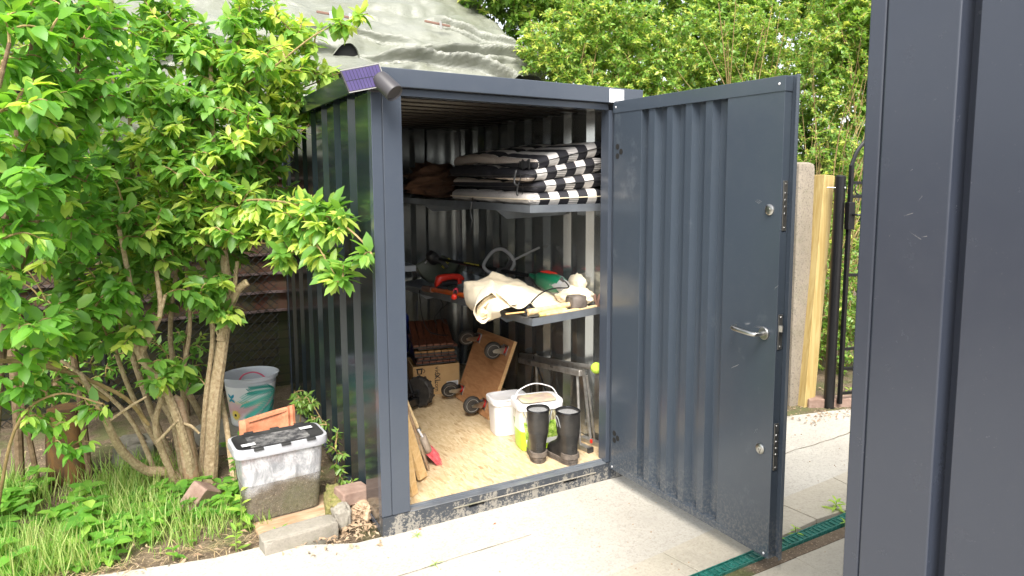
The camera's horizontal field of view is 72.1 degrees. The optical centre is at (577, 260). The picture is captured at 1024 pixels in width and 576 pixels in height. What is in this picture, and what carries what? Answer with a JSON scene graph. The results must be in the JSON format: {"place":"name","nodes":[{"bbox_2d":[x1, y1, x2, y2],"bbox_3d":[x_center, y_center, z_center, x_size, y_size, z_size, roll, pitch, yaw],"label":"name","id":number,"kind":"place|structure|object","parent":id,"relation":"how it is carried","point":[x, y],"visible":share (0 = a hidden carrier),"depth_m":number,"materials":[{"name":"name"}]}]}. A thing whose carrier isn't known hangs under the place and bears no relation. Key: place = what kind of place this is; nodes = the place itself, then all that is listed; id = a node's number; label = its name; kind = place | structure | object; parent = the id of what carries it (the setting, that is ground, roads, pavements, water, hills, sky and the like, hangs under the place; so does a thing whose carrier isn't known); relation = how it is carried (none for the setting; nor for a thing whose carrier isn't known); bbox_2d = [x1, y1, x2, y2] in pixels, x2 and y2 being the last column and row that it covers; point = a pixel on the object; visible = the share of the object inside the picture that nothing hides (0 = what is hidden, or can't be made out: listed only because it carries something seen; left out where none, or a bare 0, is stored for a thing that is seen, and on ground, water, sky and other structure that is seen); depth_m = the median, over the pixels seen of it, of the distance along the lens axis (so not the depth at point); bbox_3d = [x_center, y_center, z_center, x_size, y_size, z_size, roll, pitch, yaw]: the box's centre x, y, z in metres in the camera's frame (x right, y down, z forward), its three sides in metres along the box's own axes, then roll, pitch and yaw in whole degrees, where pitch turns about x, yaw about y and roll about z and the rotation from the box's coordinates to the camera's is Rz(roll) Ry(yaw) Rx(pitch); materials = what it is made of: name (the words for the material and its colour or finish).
{"place":"outdoors","nodes":[
{"label":"outdoors","id":0,"kind":"place"},
{"bbox_2d":[31,532,258,575],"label":"dry grass","id":1,"kind":"structure","parent":0,"point":[186,550],"depth_m":3.17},
{"bbox_2d":[406,313,408,351],"bbox_3d":[-1.461,0.585,5.601,0.224,0.330,0.224,-4,7,-31],"label":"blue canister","id":2,"kind":"object","parent":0,"point":[407,329],"visible":0.14,"depth_m":5.58,"materials":[{"name":"blue plastic"}]},
{"bbox_2d":[0,220,859,575],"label":"ground","id":3,"kind":"structure","parent":0,"point":[98,432],"depth_m":4.02,"materials":[{"name":"soil"}]},
{"bbox_2d":[8,349,24,486],"bbox_3d":[-3.053,0.765,3.791,0.063,1.101,0.053,-1,6,-9],"label":"garden stake","id":4,"kind":"object","parent":3,"relation":"on","point":[18,441],"visible":0.32,"depth_m":3.81,"materials":[{"name":"brown wood"}]},
{"bbox_2d":[0,323,39,487],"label":"garden stake","id":5,"kind":"object","parent":3,"relation":"on","point":[31,449],"visible":0.32,"depth_m":3.85,"materials":[{"name":"brown wood"}]},
{"bbox_2d":[0,366,112,504],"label":"bush","id":6,"kind":"object","parent":3,"relation":"on","point":[38,422],"visible":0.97,"depth_m":3.25,"materials":[{"name":"green plant"}]},
{"bbox_2d":[45,402,86,486],"bbox_3d":[-2.919,1.063,4.003,0.223,0.460,0.236,-4,7,-31],"label":"tree stump","id":7,"kind":"object","parent":3,"relation":"on","point":[51,457],"visible":0.3,"depth_m":3.93,"materials":[{"name":"brown wood"}]},
{"bbox_2d":[0,0,132,56],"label":"tall shrub","id":8,"kind":"object","parent":3,"relation":"on","point":[115,5],"visible":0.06,"depth_m":4.89,"materials":[{"name":"green plant"}]},
{"bbox_2d":[0,0,152,428],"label":"leaved shrub","id":9,"kind":"object","parent":3,"relation":"on","point":[43,162],"visible":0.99,"depth_m":2.90,"materials":[{"name":"green plant"}]},
{"bbox_2d":[65,302,93,479],"bbox_3d":[-2.815,0.724,3.931,0.037,1.152,0.097,6,8,40],"label":"garden stake","id":10,"kind":"object","parent":3,"relation":"on","point":[75,364],"visible":0.22,"depth_m":3.96,"materials":[{"name":"brown wood"}]},
{"bbox_2d":[2,42,212,415],"bbox_3d":[-3.544,-0.142,4.386,0.879,2.770,2.238,6,8,40],"label":"background bush","id":11,"kind":"object","parent":3,"relation":"on","point":[181,335],"visible":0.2,"depth_m":4.70,"materials":[{"name":"green plant"}]},
{"bbox_2d":[0,441,253,575],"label":"ground cover","id":12,"kind":"object","parent":3,"relation":"on","point":[89,503],"visible":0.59,"depth_m":3.40,"materials":[{"name":"green plant"}]},
{"bbox_2d":[111,433,156,466],"bbox_3d":[-2.713,1.163,4.294,0.253,0.184,0.180,-6,9,-44],"label":"rock","id":13,"kind":"object","parent":3,"relation":"on","point":[132,441],"visible":0.38,"depth_m":4.24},
{"bbox_2d":[0,442,270,575],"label":"grass","id":14,"kind":"structure","parent":3,"relation":"on","point":[25,560],"depth_m":3.38,"materials":[{"name":"green plant"}]},
{"bbox_2d":[1,220,281,427],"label":"chain link fence","id":15,"kind":"object","parent":3,"relation":"on","point":[104,361],"visible":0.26,"depth_m":5.41,"materials":[{"name":"grey metal"}]},
{"bbox_2d":[1,90,289,421],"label":"tile hung outbuilding","id":16,"kind":"structure","parent":3,"relation":"on","point":[282,331],"depth_m":5.69,"materials":[{"name":"tile"}]},
{"bbox_2d":[0,0,546,156],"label":"tarpaulin","id":17,"kind":"object","parent":16,"relation":"on","point":[402,34],"visible":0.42,"depth_m":6.79,"materials":[{"name":"grey"}]},
{"bbox_2d":[316,10,351,20],"bbox_3d":[-2.279,-2.304,6.624,0.362,0.085,0.072,-4,7,-31],"label":"batten","id":18,"kind":"object","parent":17,"relation":"attached to","point":[325,13],"visible":0.53,"depth_m":6.57,"materials":[{"name":"brown"}]},
{"bbox_2d":[424,20,449,28],"bbox_3d":[-1.437,-2.430,7.234,0.282,0.085,0.063,-4,8,-35],"label":"batten","id":19,"kind":"object","parent":17,"relation":"attached to","point":[440,23],"visible":1,"depth_m":7.23,"materials":[{"name":"brown"}]},
{"bbox_2d":[165,545,187,560],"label":"weed","id":20,"kind":"object","parent":3,"relation":"on","point":[175,554],"visible":1,"depth_m":3.15,"materials":[{"name":"green"}]},
{"bbox_2d":[166,489,196,546],"bbox_3d":[-1.849,1.204,3.265,0.128,0.277,0.062,0,6,-2],"label":"weed","id":21,"kind":"object","parent":3,"relation":"on","point":[171,502],"visible":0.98,"depth_m":3.26,"materials":[{"name":"green"}]},
{"bbox_2d":[0,0,374,483],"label":"garden shrub","id":22,"kind":"object","parent":3,"relation":"on","point":[238,203],"visible":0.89,"depth_m":3.76,"materials":[{"name":"green plant"}]},
{"bbox_2d":[6,356,109,401],"bbox_3d":[-2.706,0.591,3.397,0.715,0.347,0.035,-5,8,-39],"label":"dead branch","id":23,"kind":"object","parent":22,"relation":"attached to","point":[103,396],"visible":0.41,"depth_m":3.54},
{"bbox_2d":[0,358,149,425],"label":"dead branch","id":24,"kind":"object","parent":22,"relation":"attached to","point":[113,391],"visible":0.83,"depth_m":3.46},
{"bbox_2d":[179,480,220,514],"bbox_3d":[-1.956,1.236,3.624,0.144,0.203,0.188,2,7,12],"label":"paving brick","id":25,"kind":"object","parent":3,"relation":"on","point":[201,490],"visible":0.63,"depth_m":3.58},
{"bbox_2d":[216,495,232,517],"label":"weed","id":26,"kind":"object","parent":3,"relation":"on","point":[225,501],"visible":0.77,"depth_m":3.54,"materials":[{"name":"green"}]},
{"bbox_2d":[221,457,238,494],"bbox_3d":[-1.857,1.173,3.782,0.143,0.221,0.138,4,7,28],"label":"weed","id":27,"kind":"object","parent":3,"relation":"on","point":[230,477],"visible":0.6,"depth_m":3.77,"materials":[{"name":"green"}]},
{"bbox_2d":[225,523,249,551],"bbox_3d":[-1.572,1.282,3.244,0.101,0.126,0.098,2,7,12],"label":"weed","id":28,"kind":"object","parent":3,"relation":"on","point":[233,526],"visible":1,"depth_m":3.23,"materials":[{"name":"green"}]},
{"bbox_2d":[226,487,252,532],"bbox_3d":[-1.633,1.211,3.399,0.126,0.233,0.123,0,6,-4],"label":"weed","id":29,"kind":"object","parent":3,"relation":"on","point":[239,497],"visible":0.96,"depth_m":3.39,"materials":[{"name":"green"}]},
{"bbox_2d":[194,408,307,455],"bbox_3d":[-2.166,1.155,4.666,0.650,0.168,0.441,-4,8,-37],"label":"stone ledge","id":30,"kind":"object","parent":3,"relation":"on","point":[234,430],"visible":0.16,"depth_m":4.52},
{"bbox_2d":[224,366,278,426],"bbox_3d":[-2.162,0.909,4.640,0.352,0.333,0.352,-4,7,-31],"label":"printed bucket","id":31,"kind":"object","parent":30,"relation":"on","point":[250,391],"visible":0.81,"depth_m":4.53,"materials":[{"name":"white plastic"}]},
{"bbox_2d":[238,404,295,434],"bbox_3d":[-1.688,1.039,3.836,0.295,0.439,0.099,-5,8,-37],"label":"roof tile","id":32,"kind":"object","parent":3,"relation":"on","point":[282,417],"visible":0.21,"depth_m":3.84,"materials":[{"name":"ceramic"}]},
{"bbox_2d":[250,494,324,537],"bbox_3d":[-1.397,1.299,3.529,0.432,0.037,0.345,-5,8,-37],"label":"board offcut","id":33,"kind":"object","parent":3,"relation":"on","point":[318,509],"visible":0.16,"depth_m":3.48,"materials":[{"name":"brown wood"}]},
{"bbox_2d":[227,422,327,520],"bbox_3d":[-1.522,1.080,3.573,0.446,0.384,0.276,-4,8,-35],"label":"storage box","id":34,"kind":"object","parent":33,"relation":"on","point":[278,469],"visible":0.99,"depth_m":3.49,"materials":[{"name":"plastic"}]},
{"bbox_2d":[323,483,341,514],"bbox_3d":[-1.256,1.250,3.611,0.101,0.138,0.281,-2,7,-21],"label":"mossy stone","id":35,"kind":"object","parent":33,"relation":"on","point":[331,499],"visible":0.49,"depth_m":3.55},
{"bbox_2d":[259,515,338,555],"bbox_3d":[-1.315,1.311,3.313,0.345,0.108,0.112,-5,8,-37],"label":"kerb block","id":36,"kind":"object","parent":3,"relation":"on","point":[291,536],"depth_m":3.28,"materials":[{"name":"concrete"}]},
{"bbox_2d":[287,387,357,484],"bbox_3d":[-1.523,1.045,4.086,0.186,0.453,1.157,-4,8,-34],"label":"climbing plant","id":37,"kind":"object","parent":3,"relation":"on","point":[303,405],"depth_m":4.11,"materials":[{"name":"green plant"}]},
{"bbox_2d":[330,501,352,530],"bbox_3d":[-1.169,1.271,3.475,0.096,0.126,0.117,-4,7,-31],"label":"field stone","id":38,"kind":"object","parent":3,"relation":"on","point":[341,512],"visible":0.76,"depth_m":3.44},
{"bbox_2d":[350,506,359,520],"bbox_3d":[-1.154,1.280,3.549,0.126,0.051,0.133,0,6,-4],"label":"rubble lump","id":39,"kind":"object","parent":3,"relation":"on","point":[355,514],"visible":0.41,"depth_m":3.51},
{"bbox_2d":[351,499,370,521],"bbox_3d":[-1.076,1.270,3.575,0.121,0.091,0.140,4,8,32],"label":"rubble lump","id":40,"kind":"object","parent":3,"relation":"on","point":[362,507],"visible":0.62,"depth_m":3.53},
{"bbox_2d":[334,481,366,505],"bbox_3d":[-1.158,1.202,3.598,0.118,0.088,0.160,6,9,44],"label":"paving brick","id":41,"kind":"object","parent":40,"relation":"on","point":[353,493],"visible":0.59,"depth_m":3.56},
{"bbox_2d":[19,380,850,575],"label":"leaf litter","id":42,"kind":"object","parent":3,"relation":"on","point":[353,524],"visible":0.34,"depth_m":3.40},
{"bbox_2d":[95,409,850,575],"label":"concrete yard","id":43,"kind":"structure","parent":3,"relation":"on","point":[603,521],"depth_m":3.34,"materials":[{"name":"concrete"}]},
{"bbox_2d":[387,418,839,571],"bbox_3d":[0.759,1.307,3.558,3.687,0.008,1.803,-4,7,-31],"label":"grit","id":44,"kind":"object","parent":43,"relation":"on","point":[633,524],"visible":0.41,"depth_m":3.41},
{"bbox_2d":[399,432,849,575],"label":"yard cracks","id":45,"kind":"object","parent":43,"relation":"on","point":[530,534],"visible":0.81,"depth_m":3.27,"materials":[{"name":"concrete"}]},
{"bbox_2d":[843,0,1023,575],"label":"storage container","id":46,"kind":"object","parent":43,"relation":"on","point":[935,482],"visible":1,"depth_m":1.36,"materials":[{"name":"metal"}]},
{"bbox_2d":[282,65,800,560],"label":"storage shed","id":47,"kind":"structure","parent":3,"relation":"on","point":[674,247],"depth_m":3.57,"materials":[{"name":"paint"}]},
{"bbox_2d":[340,63,401,100],"bbox_3d":[-0.892,-0.777,3.048,0.255,0.164,0.147,-1,6,-10],"label":"solar lamp","id":48,"kind":"object","parent":47,"relation":"attached to","point":[373,78],"visible":1,"depth_m":3.01,"materials":[{"name":"grey"}]},
{"bbox_2d":[409,440,417,496],"bbox_3d":[-0.877,0.786,3.480,0.175,0.831,0.044,-5,8,-38],"label":"plank","id":49,"kind":"object","parent":47,"relation":"on","point":[413,488],"visible":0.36,"depth_m":3.54,"materials":[{"name":"brown wood"}]},
{"bbox_2d":[408,415,426,479],"bbox_3d":[-0.911,0.788,3.633,0.297,0.794,0.064,-5,8,-39],"label":"plank","id":50,"kind":"object","parent":47,"relation":"on","point":[420,469],"visible":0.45,"depth_m":3.70,"materials":[{"name":"brown wood"}]},
{"bbox_2d":[408,406,428,470],"bbox_3d":[-0.927,0.732,3.737,0.314,0.882,0.047,-6,9,-42],"label":"plank","id":51,"kind":"object","parent":47,"relation":"on","point":[418,439],"visible":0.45,"depth_m":3.80,"materials":[{"name":"brown wood"}]},
{"bbox_2d":[407,374,434,407],"bbox_3d":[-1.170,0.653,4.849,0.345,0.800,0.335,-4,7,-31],"label":"wheel","id":52,"kind":"object","parent":47,"relation":"on","point":[421,391],"visible":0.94,"depth_m":4.92,"materials":[{"name":"rubber"}]},
{"bbox_2d":[408,401,441,465],"bbox_3d":[-0.939,0.720,3.867,0.415,0.876,0.175,-4,7,-31],"label":"shovel","id":53,"kind":"object","parent":47,"relation":"on","point":[432,453],"visible":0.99,"depth_m":3.91,"materials":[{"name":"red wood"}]},
{"bbox_2d":[403,160,460,197],"bbox_3d":[-1.105,-0.622,5.356,0.476,0.280,0.598,-4,7,-31],"label":"fabric cover","id":54,"kind":"object","parent":47,"relation":"on","point":[427,179],"visible":0.91,"depth_m":5.17,"materials":[{"name":"brown fabric"}]},
{"bbox_2d":[407,357,458,393],"bbox_3d":[-1.110,0.880,5.372,0.345,0.225,0.304,-2,7,-22],"label":"cardboard box","id":55,"kind":"object","parent":47,"relation":"on","point":[439,375],"visible":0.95,"depth_m":5.25,"materials":[{"name":"brown"}]},
{"bbox_2d":[410,354,455,365],"bbox_3d":[-1.110,0.747,5.357,0.297,0.022,0.299,-2,7,-22],"label":"decking tile","id":56,"kind":"object","parent":55,"relation":"on","point":[433,361],"visible":0.47,"depth_m":5.23,"materials":[{"name":"brown wood"}]},
{"bbox_2d":[410,351,456,361],"bbox_3d":[-1.107,0.719,5.362,0.297,0.022,0.299,-3,7,-24],"label":"decking tile","id":57,"kind":"object","parent":56,"relation":"on","point":[434,358],"visible":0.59,"depth_m":5.23,"materials":[{"name":"brown wood"}]},
{"bbox_2d":[410,346,454,357],"bbox_3d":[-1.113,0.692,5.350,0.297,0.022,0.299,-2,7,-20],"label":"decking tile","id":58,"kind":"object","parent":57,"relation":"on","point":[431,355],"visible":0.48,"depth_m":5.22,"materials":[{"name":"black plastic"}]},
{"bbox_2d":[411,345,454,354],"bbox_3d":[-1.105,0.665,5.339,0.297,0.022,0.299,-2,8,-18],"label":"decking tile","id":59,"kind":"object","parent":58,"relation":"on","point":[435,351],"visible":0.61,"depth_m":5.21,"materials":[{"name":"brown wood"}]},
{"bbox_2d":[417,340,457,350],"bbox_3d":[-1.100,0.634,5.348,0.297,0.022,0.299,-3,7,-24],"label":"decking tile","id":60,"kind":"object","parent":59,"relation":"on","point":[429,348],"visible":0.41,"depth_m":5.22,"materials":[{"name":"brown wood"}]},
{"bbox_2d":[408,334,453,348],"bbox_3d":[-1.116,0.602,5.304,0.297,0.023,0.299,-2,12,-21],"label":"decking tile","id":61,"kind":"object","parent":60,"relation":"on","point":[428,343],"visible":0.69,"depth_m":5.21,"materials":[{"name":"brown wood"}]},
{"bbox_2d":[408,319,451,340],"bbox_3d":[-1.131,0.555,5.376,0.297,0.022,0.299,-2,31,-20],"label":"decking tile","id":62,"kind":"object","parent":61,"relation":"on","point":[417,329],"visible":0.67,"depth_m":5.39,"materials":[{"name":"brown wood"}]},
{"bbox_2d":[419,290,447,335],"bbox_3d":[-1.046,0.399,5.084,0.220,0.346,0.185,0,6,-5],"label":"extension lead","id":63,"kind":"object","parent":47,"relation":"hanging from","point":[442,307],"visible":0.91,"depth_m":5.12,"materials":[{"name":"black"}]},
{"bbox_2d":[421,285,463,297],"bbox_3d":[-0.826,0.239,4.750,0.048,0.091,1.084,-4,8,-35],"label":"wooden pole","id":64,"kind":"object","parent":47,"relation":"on","point":[429,289],"visible":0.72,"depth_m":4.95,"materials":[{"name":"orange paint"}]},
{"bbox_2d":[434,273,463,289],"bbox_3d":[-0.927,0.161,5.095,0.220,0.127,0.074,-4,7,-31],"label":"power tool body","id":65,"kind":"object","parent":47,"relation":"on","point":[441,279],"visible":0.97,"depth_m":5.06,"materials":[{"name":"red plastic"}]},
{"bbox_2d":[451,284,457,299],"bbox_3d":[-0.814,0.214,4.685,0.038,0.079,0.186,0,6,-2],"label":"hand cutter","id":66,"kind":"object","parent":47,"relation":"on","point":[454,294],"visible":1,"depth_m":4.63,"materials":[{"name":"red plastic"}]},
{"bbox_2d":[441,328,516,419],"bbox_3d":[-0.715,0.786,4.942,0.350,0.519,0.617,-4,7,-31],"label":"furniture dolly","id":67,"kind":"object","parent":47,"relation":"on","point":[488,364],"visible":0.99,"depth_m":4.92,"materials":[{"name":"wood"},{"name":"rubber"},{"name":"steel"}]},
{"bbox_2d":[416,247,570,294],"bbox_3d":[-0.620,0.071,4.849,0.394,0.364,1.650,-5,8,-37],"label":"string trimmer","id":68,"kind":"object","parent":47,"relation":"on","point":[431,266],"visible":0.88,"depth_m":4.77,"materials":[{"name":"plastic"}]},
{"bbox_2d":[486,389,524,435],"bbox_3d":[-0.442,0.975,4.470,0.262,0.243,0.238,-4,7,-31],"label":"white tub","id":69,"kind":"object","parent":47,"relation":"on","point":[501,416],"visible":0.52,"depth_m":4.38,"materials":[{"name":"plastic"}]},
{"bbox_2d":[450,188,600,204],"bbox_3d":[-0.344,-0.411,4.401,0.516,0.106,1.207,-4,7,-31],"label":"seat cushion","id":70,"kind":"object","parent":47,"relation":"on","point":[585,196],"visible":0.74,"depth_m":3.99,"materials":[{"name":"fabric"}]},
{"bbox_2d":[470,197,472,227],"bbox_3d":[-0.664,-0.302,4.432,0.018,0.202,0.032,5,8,35],"label":"cushion cord","id":71,"kind":"object","parent":70,"relation":"hanging from","point":[470,212],"visible":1,"depth_m":4.42,"materials":[{"name":"black fabric"}]},
{"bbox_2d":[452,173,600,195],"bbox_3d":[-0.353,-0.485,4.418,0.504,0.153,1.254,-4,7,-31],"label":"seat cushion","id":72,"kind":"object","parent":70,"relation":"on","point":[588,180],"visible":0.76,"depth_m":3.99,"materials":[{"name":"black fabric"}]},
{"bbox_2d":[448,157,600,185],"bbox_3d":[-0.360,-0.558,4.379,0.550,0.178,1.199,-4,7,-31],"label":"seat cushion","id":73,"kind":"object","parent":72,"relation":"on","point":[585,166],"visible":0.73,"depth_m":3.98,"materials":[{"name":"black fabric"}]},
{"bbox_2d":[452,142,600,169],"bbox_3d":[-0.347,-0.650,4.408,0.489,0.182,1.246,-4,7,-31],"label":"seat cushion","id":74,"kind":"object","parent":73,"relation":"on","point":[539,156],"visible":0.96,"depth_m":4.03,"materials":[{"name":"black fabric"}]},
{"bbox_2d":[464,271,593,323],"bbox_3d":[-0.317,0.219,4.232,0.757,0.261,0.664,-4,7,-31],"label":"canvas cloth","id":75,"kind":"object","parent":47,"relation":"on","point":[491,296],"visible":0.91,"depth_m":4.17,"materials":[{"name":"beige"}]},
{"bbox_2d":[522,277,568,315],"bbox_3d":[-0.177,0.206,4.002,0.075,0.187,0.369,5,8,36],"label":"power lead","id":76,"kind":"object","parent":75,"relation":"on","point":[560,279],"visible":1,"depth_m":4.02,"materials":[{"name":"black"}]},
{"bbox_2d":[510,383,562,450],"bbox_3d":[-0.246,0.937,4.237,0.293,0.372,0.233,-2,7,-22],"label":"patterned tub","id":77,"kind":"object","parent":47,"relation":"on","point":[553,401],"visible":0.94,"depth_m":4.17,"materials":[{"name":"white plastic"}]},
{"bbox_2d":[524,404,551,463],"bbox_3d":[-0.245,0.990,4.059,0.172,0.305,0.253,-4,7,-31],"label":"rubber boot","id":78,"kind":"object","parent":47,"relation":"on","point":[538,419],"visible":1,"depth_m":3.96,"materials":[{"name":"black"}]},
{"bbox_2d":[522,308,566,317],"bbox_3d":[-0.176,0.297,3.925,0.284,0.036,0.046,-4,7,-31],"label":"chisel","id":79,"kind":"object","parent":47,"relation":"on","point":[542,314],"visible":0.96,"depth_m":3.90,"materials":[{"name":"yellow wood"}]},
{"bbox_2d":[526,294,586,315],"bbox_3d":[-0.125,0.254,3.999,0.383,0.093,0.110,-4,7,-31],"label":"mallet","id":80,"kind":"object","parent":47,"relation":"on","point":[574,301],"visible":0.95,"depth_m":4.01,"materials":[{"name":"brown wood"}]},
{"bbox_2d":[518,353,598,453],"bbox_3d":[-0.159,0.823,4.569,0.177,0.528,1.080,-4,7,-31],"label":"folding trestle","id":81,"kind":"object","parent":47,"relation":"on","point":[576,369],"visible":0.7,"depth_m":4.31,"materials":[{"name":"metal"}]},
{"bbox_2d":[591,362,598,373],"bbox_3d":[0.111,0.627,4.064,0.067,0.067,0.067,-4,7,-31],"label":"tennis ball","id":82,"kind":"object","parent":81,"relation":"attached to","point":[595,367],"visible":0.71,"depth_m":4.04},
{"bbox_2d":[547,406,580,465],"bbox_3d":[-0.083,0.994,4.028,0.165,0.305,0.260,-4,7,-31],"label":"rubber boot","id":83,"kind":"object","parent":47,"relation":"on","point":[562,447],"visible":1,"depth_m":3.93,"materials":[{"name":"black"}]},
{"bbox_2d":[546,293,599,315],"bbox_3d":[-0.019,0.255,4.009,0.381,0.097,0.027,-4,8,-35],"label":"claw hammer","id":84,"kind":"object","parent":47,"relation":"on","point":[596,301],"visible":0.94,"depth_m":4.03,"materials":[{"name":"brown wood"}]},
{"bbox_2d":[610,74,800,560],"bbox_3d":[0.521,0.221,3.397,0.127,2.057,1.211,-4,7,-31],"label":"door","id":85,"kind":"structure","parent":47,"relation":"in","point":[704,201],"depth_m":3.28,"materials":[{"name":"paint"}]},
{"bbox_2d":[457,0,628,84],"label":"hedge shrub","id":86,"kind":"object","parent":3,"relation":"on","point":[514,30],"visible":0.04,"depth_m":8.49,"materials":[{"name":"green plant"}]},
{"bbox_2d":[470,0,778,89],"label":"hedge shrub","id":87,"kind":"object","parent":3,"relation":"on","point":[497,7],"visible":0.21,"depth_m":8.73,"materials":[{"name":"green plant"}]},
{"bbox_2d":[596,0,754,95],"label":"hedge shrub","id":88,"kind":"object","parent":3,"relation":"on","point":[671,6],"visible":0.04,"depth_m":9.04,"materials":[{"name":"green plant"}]},
{"bbox_2d":[609,471,847,575],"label":"paving slabs","id":89,"kind":"structure","parent":3,"relation":"on","point":[710,548],"depth_m":3.23,"materials":[{"name":"concrete"}]},
{"bbox_2d":[822,495,844,512],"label":"weed","id":90,"kind":"object","parent":89,"relation":"on","point":[836,504],"visible":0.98,"depth_m":3.64,"materials":[{"name":"green"}]},
{"bbox_2d":[689,512,845,575],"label":"drain channel","id":91,"kind":"object","parent":3,"relation":"on","point":[788,542],"visible":0.4,"depth_m":3.28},
{"bbox_2d":[789,524,802,534],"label":"weed","id":92,"kind":"object","parent":3,"relation":"on","point":[795,528],"visible":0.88,"depth_m":3.39,"materials":[{"name":"green"}]},
{"bbox_2d":[787,162,814,406],"bbox_3d":[1.662,0.238,5.328,0.170,1.950,0.150,-4,7,-31],"label":"concrete post","id":93,"kind":"object","parent":3,"relation":"on","point":[803,223],"visible":0.59,"depth_m":5.24,"materials":[{"name":"concrete"}]},
{"bbox_2d":[743,0,861,227],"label":"hedge shrub","id":94,"kind":"object","parent":3,"relation":"on","point":[807,116],"visible":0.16,"depth_m":8.73,"materials":[{"name":"green plant"}]},
{"bbox_2d":[802,0,870,341],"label":"hedge shrub","id":95,"kind":"object","parent":3,"relation":"on","point":[860,71],"visible":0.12,"depth_m":7.26,"materials":[{"name":"green plant"}]},
{"bbox_2d":[486,0,864,199],"label":"sky","id":96,"kind":"structure","parent":0,"point":[496,20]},
{"bbox_2d":[724,356,852,575],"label":"soil strip","id":97,"kind":"object","parent":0,"point":[757,567],"visible":0.17,"depth_m":3.33,"materials":[{"name":"soil"}]},
{"bbox_2d":[513,0,628,87],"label":"hedge shrub","id":98,"kind":"object","parent":97,"relation":"on","point":[555,71],"visible":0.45,"depth_m":7.10,"materials":[{"name":"green plant"}]},
{"bbox_2d":[577,0,729,96],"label":"hedge shrub","id":99,"kind":"object","parent":97,"relation":"on","point":[630,72],"visible":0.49,"depth_m":7.35,"materials":[{"name":"green plant"}]},
{"bbox_2d":[680,0,814,102],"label":"hedge shrub","id":100,"kind":"object","parent":97,"relation":"on","point":[765,40],"visible":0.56,"depth_m":7.60,"materials":[{"name":"green plant"}]},
{"bbox_2d":[673,0,870,360],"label":"hedge shrub","id":101,"kind":"object","parent":97,"relation":"on","point":[804,40],"visible":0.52,"depth_m":7.01,"materials":[{"name":"green plant"}]},
{"bbox_2d":[798,175,834,407],"bbox_3d":[1.800,0.248,5.314,0.244,1.783,0.110,-4,7,-31],"label":"timber post","id":102,"kind":"object","parent":97,"relation":"on","point":[822,205],"visible":0.74,"depth_m":5.26,"materials":[{"name":"brown wood"}]},
{"bbox_2d":[807,395,851,407],"bbox_3d":[1.957,1.097,5.359,0.427,0.100,0.110,0,6,-6],"label":"brick edging","id":103,"kind":"object","parent":97,"relation":"on","point":[816,401],"visible":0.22,"depth_m":5.31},
{"bbox_2d":[818,216,859,373],"bbox_3d":[2.233,0.264,6.245,1.414,1.638,0.925,-4,7,-31],"label":"hedge shrub","id":104,"kind":"object","parent":97,"relation":"on","point":[850,316],"visible":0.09,"depth_m":6.19,"materials":[{"name":"green plant"}]},
{"bbox_2d":[824,141,863,408],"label":"metal gate","id":105,"kind":"structure","parent":97,"relation":"on","point":[841,222],"depth_m":5.18,"materials":[{"name":"black"}]}
]}

